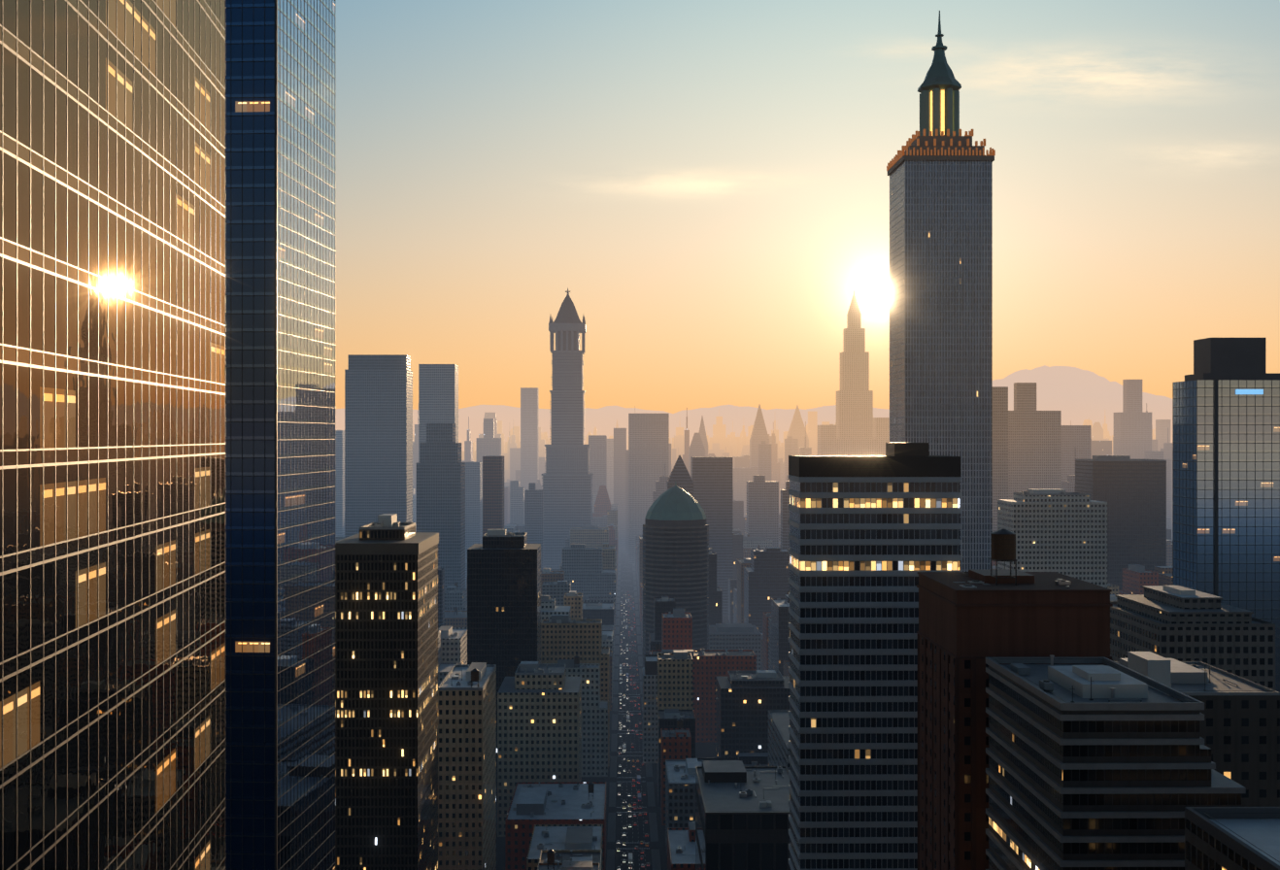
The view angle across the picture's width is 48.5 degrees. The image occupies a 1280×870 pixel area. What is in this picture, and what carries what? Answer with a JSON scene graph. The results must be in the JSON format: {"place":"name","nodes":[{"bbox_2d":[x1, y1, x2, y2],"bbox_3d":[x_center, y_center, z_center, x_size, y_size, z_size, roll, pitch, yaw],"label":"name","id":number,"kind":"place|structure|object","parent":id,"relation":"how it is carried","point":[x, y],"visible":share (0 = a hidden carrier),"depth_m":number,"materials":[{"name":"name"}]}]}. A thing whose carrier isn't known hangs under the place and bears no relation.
{"place":"outdoors","nodes":[
{"label":"outdoors","id":0,"kind":"place"},
{"bbox_2d":[467,529,540,796],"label":"tower","id":1,"kind":"structure","parent":0,"point":[503,601],"depth_m":995.27,"materials":[{"name":"metal"}]},
{"bbox_2d":[497,661,581,837],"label":"building","id":2,"kind":"structure","parent":0,"point":[539,723],"depth_m":895.66,"materials":[{"name":"concrete"}]},
{"bbox_2d":[465,547,762,869],"bbox_3d":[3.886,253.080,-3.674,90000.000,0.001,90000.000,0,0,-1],"label":"ground","id":3,"kind":"structure","parent":0,"point":[705,749],"depth_m":1085.28,"materials":[{"name":"grey asphalt"}]},
{"bbox_2d":[0,0,225,869],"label":"glass tower","id":4,"kind":"structure","parent":3,"relation":"on","point":[112,434],"depth_m":171.89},
{"bbox_2d":[225,0,335,869],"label":"glass tower","id":5,"kind":"structure","parent":3,"relation":"on","point":[280,434],"depth_m":318.06,"materials":[{"name":"blue glass"}]},
{"bbox_2d":[335,511,438,869],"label":"tower","id":6,"kind":"structure","parent":3,"relation":"on","point":[387,691],"depth_m":565.16,"materials":[{"name":"concrete"}]},
{"bbox_2d":[437,662,496,869],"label":"building","id":7,"kind":"structure","parent":3,"relation":"on","point":[466,766],"depth_m":695.37,"materials":[{"name":"concrete"}]},
{"bbox_2d":[505,781,606,869],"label":"brick building","id":8,"kind":"structure","parent":3,"relation":"on","point":[531,804],"depth_m":813.01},
{"bbox_2d":[540,595,571,622],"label":"building","id":9,"kind":"structure","parent":3,"relation":"on","point":[549,608],"depth_m":1205.46,"materials":[{"name":"concrete"}]},
{"bbox_2d":[541,287,593,569],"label":"ornate tower","id":10,"kind":"structure","parent":3,"relation":"on","point":[567,482],"depth_m":2405.41,"materials":[{"name":"grey stone"}]},
{"bbox_2d":[606,563,661,869],"bbox_3d":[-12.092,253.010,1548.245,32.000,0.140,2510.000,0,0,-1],"label":"street","id":11,"kind":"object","parent":3,"relation":"on","point":[656,857],"visible":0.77,"depth_m":1075.23,"materials":[{"name":"asphalt"}]},
{"bbox_2d":[616,591,649,869],"bbox_3d":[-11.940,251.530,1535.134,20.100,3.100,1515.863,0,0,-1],"label":"cars","id":12,"kind":"object","parent":11,"relation":"on","point":[629,815],"visible":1,"depth_m":1101.86,"materials":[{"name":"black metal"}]},
{"bbox_2d":[642,654,657,763],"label":"building","id":13,"kind":"structure","parent":3,"relation":"on","point":[650,712],"depth_m":1096.46,"materials":[{"name":"grey concrete"}]},
{"bbox_2d":[642,482,708,667],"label":"domed tower","id":14,"kind":"structure","parent":3,"relation":"on","point":[675,546],"depth_m":1403.35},
{"bbox_2d":[665,758,702,855],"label":"building","id":15,"kind":"structure","parent":3,"relation":"on","point":[680,793],"depth_m":826.69,"materials":[{"name":"concrete"}]},
{"bbox_2d":[708,623,761,670],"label":"building","id":16,"kind":"structure","parent":3,"relation":"on","point":[733,636],"depth_m":1497.79,"materials":[{"name":"grey concrete"}]},
{"bbox_2d":[715,670,789,757],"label":"building","id":17,"kind":"structure","parent":3,"relation":"on","point":[746,701],"depth_m":997.32,"materials":[{"name":"concrete"}]},
{"bbox_2d":[335,354,1172,615],"bbox_3d":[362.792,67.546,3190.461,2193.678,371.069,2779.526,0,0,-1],"label":"distant buildings","id":18,"kind":"structure","parent":3,"relation":"on","point":[459,507],"depth_m":2203.43,"materials":[{"name":"grey concrete"}]},
{"bbox_2d":[335,507,1172,869],"bbox_3d":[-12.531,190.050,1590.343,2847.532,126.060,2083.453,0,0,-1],"label":"city","id":19,"kind":"object","parent":3,"relation":"on","point":[582,582],"visible":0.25,"depth_m":1181.11,"materials":[{"name":"concrete"}]},
{"bbox_2d":[336,403,1172,571],"bbox_3d":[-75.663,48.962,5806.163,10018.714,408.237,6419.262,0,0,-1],"label":"city","id":20,"kind":"object","parent":3,"relation":"on","point":[490,440],"visible":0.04,"depth_m":3529.53,"materials":[{"name":"glass"}]},
{"bbox_2d":[817,288,889,455],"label":"distant skyscraper","id":21,"kind":"structure","parent":3,"relation":"on","point":[858,429],"depth_m":3225.75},
{"bbox_2d":[916,528,1112,869],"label":"brick building","id":22,"kind":"structure","parent":3,"relation":"on","point":[970,621],"depth_m":327.49,"materials":[{"name":"brick"}]},
{"bbox_2d":[985,655,1246,869],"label":"stepped building","id":23,"kind":"structure","parent":3,"relation":"on","point":[1109,765],"depth_m":257.45,"materials":[{"name":"concrete"}]},
{"bbox_2d":[1110,585,1275,690],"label":"stepped building","id":24,"kind":"structure","parent":3,"relation":"on","point":[1177,623],"depth_m":523.97,"materials":[{"name":"grey concrete"}]},
{"bbox_2d":[1172,337,1279,692],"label":"glass office tower","id":25,"kind":"structure","parent":3,"relation":"on","point":[1226,471],"depth_m":599.33,"materials":[{"name":"blue glass"}]},
{"bbox_2d":[695,760,789,869],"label":"building","id":26,"kind":"structure","parent":0,"point":[742,813],"depth_m":623.02,"materials":[{"name":"concrete"}]},
{"bbox_2d":[335,365,1172,451],"bbox_3d":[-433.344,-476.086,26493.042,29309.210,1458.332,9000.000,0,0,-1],"label":"mountains","id":27,"kind":"structure","parent":0,"point":[1076,396],"depth_m":23831.67,"materials":[{"name":"grey stone"}]},
{"bbox_2d":[768,709,789,770],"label":"building","id":28,"kind":"structure","parent":0,"point":[778,738],"depth_m":778.27,"materials":[{"name":"metal"}]},
{"bbox_2d":[335,0,1279,413],"label":"sky","id":29,"kind":"structure","parent":0,"point":[706,183],"materials":[{"name":"orange"}]},
{"bbox_2d":[788,442,961,869],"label":"tower","id":30,"kind":"structure","parent":0,"point":[870,537],"depth_m":416.99,"materials":[{"name":"metal"}]},
{"bbox_2d":[886,10,995,572],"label":"tower","id":31,"kind":"structure","parent":0,"point":[939,170],"depth_m":898.73,"materials":[{"name":"stone"}]},
{"bbox_2d":[997,488,1107,588],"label":"white building","id":32,"kind":"structure","parent":0,"point":[1060,531],"depth_m":1100.24,"materials":[{"name":"concrete"}]},
{"bbox_2d":[1075,455,1166,590],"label":"dark building","id":33,"kind":"structure","parent":0,"point":[1130,492],"depth_m":1502.46,"materials":[{"name":"concrete"}]},
{"bbox_2d":[1114,651,1279,807],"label":"building","id":34,"kind":"structure","parent":0,"point":[1239,729],"depth_m":398.32,"materials":[{"name":"concrete"}]},
{"bbox_2d":[1184,807,1279,869],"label":"building","id":35,"kind":"structure","parent":0,"point":[1231,838],"depth_m":190.18,"materials":[{"name":"concrete"}]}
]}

